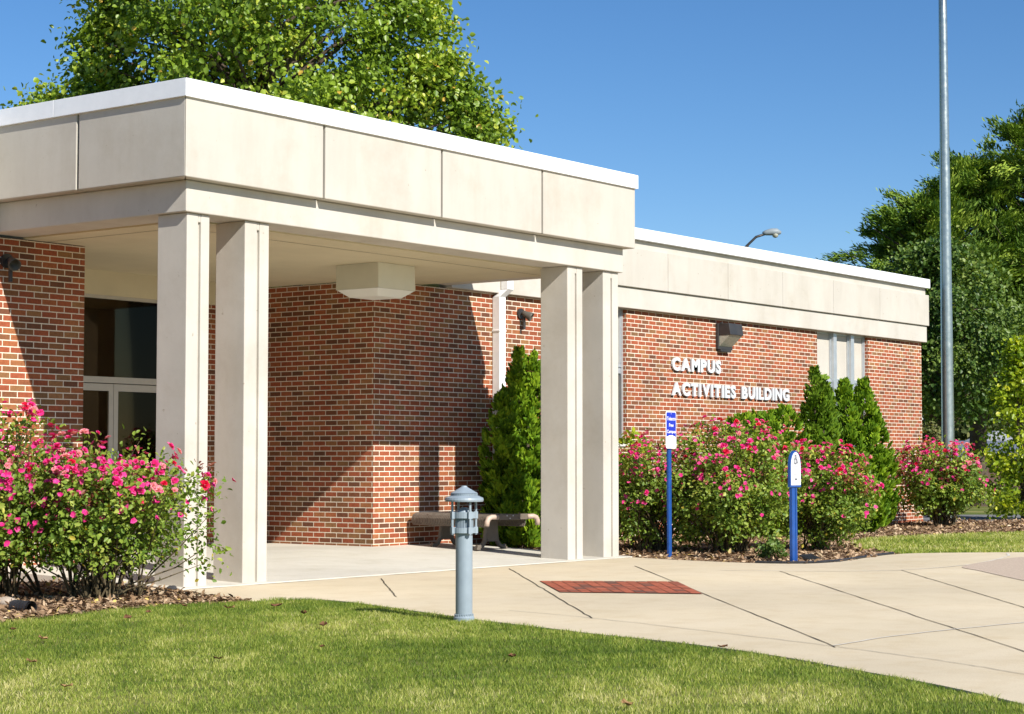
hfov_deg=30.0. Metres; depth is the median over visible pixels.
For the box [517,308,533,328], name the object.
flood lamp
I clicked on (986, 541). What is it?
grass
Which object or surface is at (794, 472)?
access sign
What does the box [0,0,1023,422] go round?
sky
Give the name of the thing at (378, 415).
campus building
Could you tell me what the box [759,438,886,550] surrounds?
rose bush
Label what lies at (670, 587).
paver inset
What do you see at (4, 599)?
stone
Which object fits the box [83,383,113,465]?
door
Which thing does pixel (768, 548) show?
leafy shrub
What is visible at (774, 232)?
street lamp
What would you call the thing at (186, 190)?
entrance portico
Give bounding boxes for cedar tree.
[816,174,1023,462]
[860,147,1023,506]
[921,99,1023,351]
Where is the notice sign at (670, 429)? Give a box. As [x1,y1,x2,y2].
[666,411,675,556]
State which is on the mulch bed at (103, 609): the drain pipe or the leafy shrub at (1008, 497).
the drain pipe
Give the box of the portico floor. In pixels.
[4,543,631,589]
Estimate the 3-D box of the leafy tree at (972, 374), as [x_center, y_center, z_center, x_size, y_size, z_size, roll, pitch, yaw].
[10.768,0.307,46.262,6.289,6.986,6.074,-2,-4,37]
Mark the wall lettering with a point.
(698, 365)
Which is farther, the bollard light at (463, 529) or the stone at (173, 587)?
the stone at (173, 587)
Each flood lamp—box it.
[0,254,20,281]
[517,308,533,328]
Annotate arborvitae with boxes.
[477,344,540,548]
[795,365,846,531]
[809,374,848,462]
[829,375,901,531]
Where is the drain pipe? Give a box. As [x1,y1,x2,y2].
[8,600,36,611]
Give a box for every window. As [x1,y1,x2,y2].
[618,309,627,445]
[817,331,865,446]
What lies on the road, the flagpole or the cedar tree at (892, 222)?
the flagpole
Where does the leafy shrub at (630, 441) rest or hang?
on the mulch bed at (770, 559)
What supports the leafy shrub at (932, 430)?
on the lawn ground at (973, 510)
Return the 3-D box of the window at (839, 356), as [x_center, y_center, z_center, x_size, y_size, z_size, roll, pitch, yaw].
[5.916,0.820,34.543,0.150,2.483,1.980,-2,-4,37]
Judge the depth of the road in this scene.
39.83 m
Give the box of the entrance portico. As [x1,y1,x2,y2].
[0,78,637,586]
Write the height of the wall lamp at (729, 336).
0.480 m
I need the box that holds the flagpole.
[938,0,957,520]
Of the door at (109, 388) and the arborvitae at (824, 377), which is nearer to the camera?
the door at (109, 388)
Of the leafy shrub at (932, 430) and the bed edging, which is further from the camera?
the leafy shrub at (932, 430)
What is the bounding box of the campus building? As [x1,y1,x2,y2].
[0,227,929,565]
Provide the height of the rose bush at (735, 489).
1.856 m
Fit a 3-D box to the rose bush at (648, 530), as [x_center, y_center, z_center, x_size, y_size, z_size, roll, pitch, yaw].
[1.741,1.746,25.076,1.842,1.657,2.069,0,-3,7]
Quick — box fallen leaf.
[621,698,632,705]
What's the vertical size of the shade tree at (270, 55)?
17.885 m
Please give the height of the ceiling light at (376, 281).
0.379 m
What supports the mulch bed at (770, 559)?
on the lawn ground at (973, 510)
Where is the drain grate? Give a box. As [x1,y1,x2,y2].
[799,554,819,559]
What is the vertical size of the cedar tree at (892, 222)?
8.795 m
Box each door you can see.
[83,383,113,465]
[112,384,155,547]
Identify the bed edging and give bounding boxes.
[755,552,893,563]
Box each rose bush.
[0,398,115,597]
[0,424,235,599]
[618,427,712,552]
[647,413,813,553]
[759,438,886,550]
[882,434,1003,526]
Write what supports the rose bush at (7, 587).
on the mulch bed at (103, 609)
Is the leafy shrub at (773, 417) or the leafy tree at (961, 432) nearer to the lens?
the leafy shrub at (773, 417)
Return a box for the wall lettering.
[671,357,789,400]
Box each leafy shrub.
[618,426,673,545]
[715,403,814,536]
[750,534,789,559]
[922,414,954,507]
[970,334,1023,518]
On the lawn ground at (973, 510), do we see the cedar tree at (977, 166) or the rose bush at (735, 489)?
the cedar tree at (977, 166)
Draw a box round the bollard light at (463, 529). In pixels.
[445,486,483,620]
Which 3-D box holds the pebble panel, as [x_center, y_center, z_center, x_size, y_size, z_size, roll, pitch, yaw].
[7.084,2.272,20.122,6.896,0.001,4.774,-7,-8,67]
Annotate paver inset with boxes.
[540,581,701,593]
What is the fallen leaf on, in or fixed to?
on the lawn ground at (973, 510)
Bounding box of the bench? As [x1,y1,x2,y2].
[412,511,539,549]
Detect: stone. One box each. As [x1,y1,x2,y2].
[0,596,16,604]
[167,585,176,589]
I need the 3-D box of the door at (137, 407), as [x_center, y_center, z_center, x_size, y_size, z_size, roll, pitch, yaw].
[-4.583,1.351,23.583,0.102,2.005,0.883,-2,-4,37]
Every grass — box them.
[850,530,1023,553]
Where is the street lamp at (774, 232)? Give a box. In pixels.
[744,228,780,246]
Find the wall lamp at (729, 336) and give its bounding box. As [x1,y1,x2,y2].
[716,322,742,352]
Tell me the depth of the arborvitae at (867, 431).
31.34 m
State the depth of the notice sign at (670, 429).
23.67 m
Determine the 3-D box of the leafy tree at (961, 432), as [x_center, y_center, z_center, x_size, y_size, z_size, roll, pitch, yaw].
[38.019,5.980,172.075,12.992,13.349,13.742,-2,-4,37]
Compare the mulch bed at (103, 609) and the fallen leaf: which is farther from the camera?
the mulch bed at (103, 609)
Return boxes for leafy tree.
[869,224,1023,448]
[922,410,1007,441]
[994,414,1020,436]
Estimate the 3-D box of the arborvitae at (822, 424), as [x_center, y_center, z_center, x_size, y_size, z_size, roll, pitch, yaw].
[4.874,1.512,30.736,1.134,2.789,1.166,-2,-4,37]
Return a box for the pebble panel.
[962,557,1023,579]
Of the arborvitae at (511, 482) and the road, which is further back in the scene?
the road
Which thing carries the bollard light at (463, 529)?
on the lawn ground at (973, 510)
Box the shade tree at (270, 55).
[0,0,538,287]
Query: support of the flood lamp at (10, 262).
attached to the campus building
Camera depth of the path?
15.63 m
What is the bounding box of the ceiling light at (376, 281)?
[336,262,414,299]
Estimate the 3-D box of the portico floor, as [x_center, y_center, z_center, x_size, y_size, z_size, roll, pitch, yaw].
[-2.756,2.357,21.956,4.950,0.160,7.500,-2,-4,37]
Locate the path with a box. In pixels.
[184,552,1023,705]
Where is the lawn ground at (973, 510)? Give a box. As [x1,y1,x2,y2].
[0,498,1023,713]
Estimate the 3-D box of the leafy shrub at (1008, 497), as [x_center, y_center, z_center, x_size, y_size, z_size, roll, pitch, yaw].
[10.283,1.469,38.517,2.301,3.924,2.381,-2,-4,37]
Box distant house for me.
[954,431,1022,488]
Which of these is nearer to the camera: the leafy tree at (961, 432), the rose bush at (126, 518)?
the rose bush at (126, 518)
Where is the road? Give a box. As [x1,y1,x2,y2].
[923,515,1021,521]
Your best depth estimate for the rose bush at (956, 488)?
34.10 m
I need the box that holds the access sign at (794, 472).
[788,451,800,560]

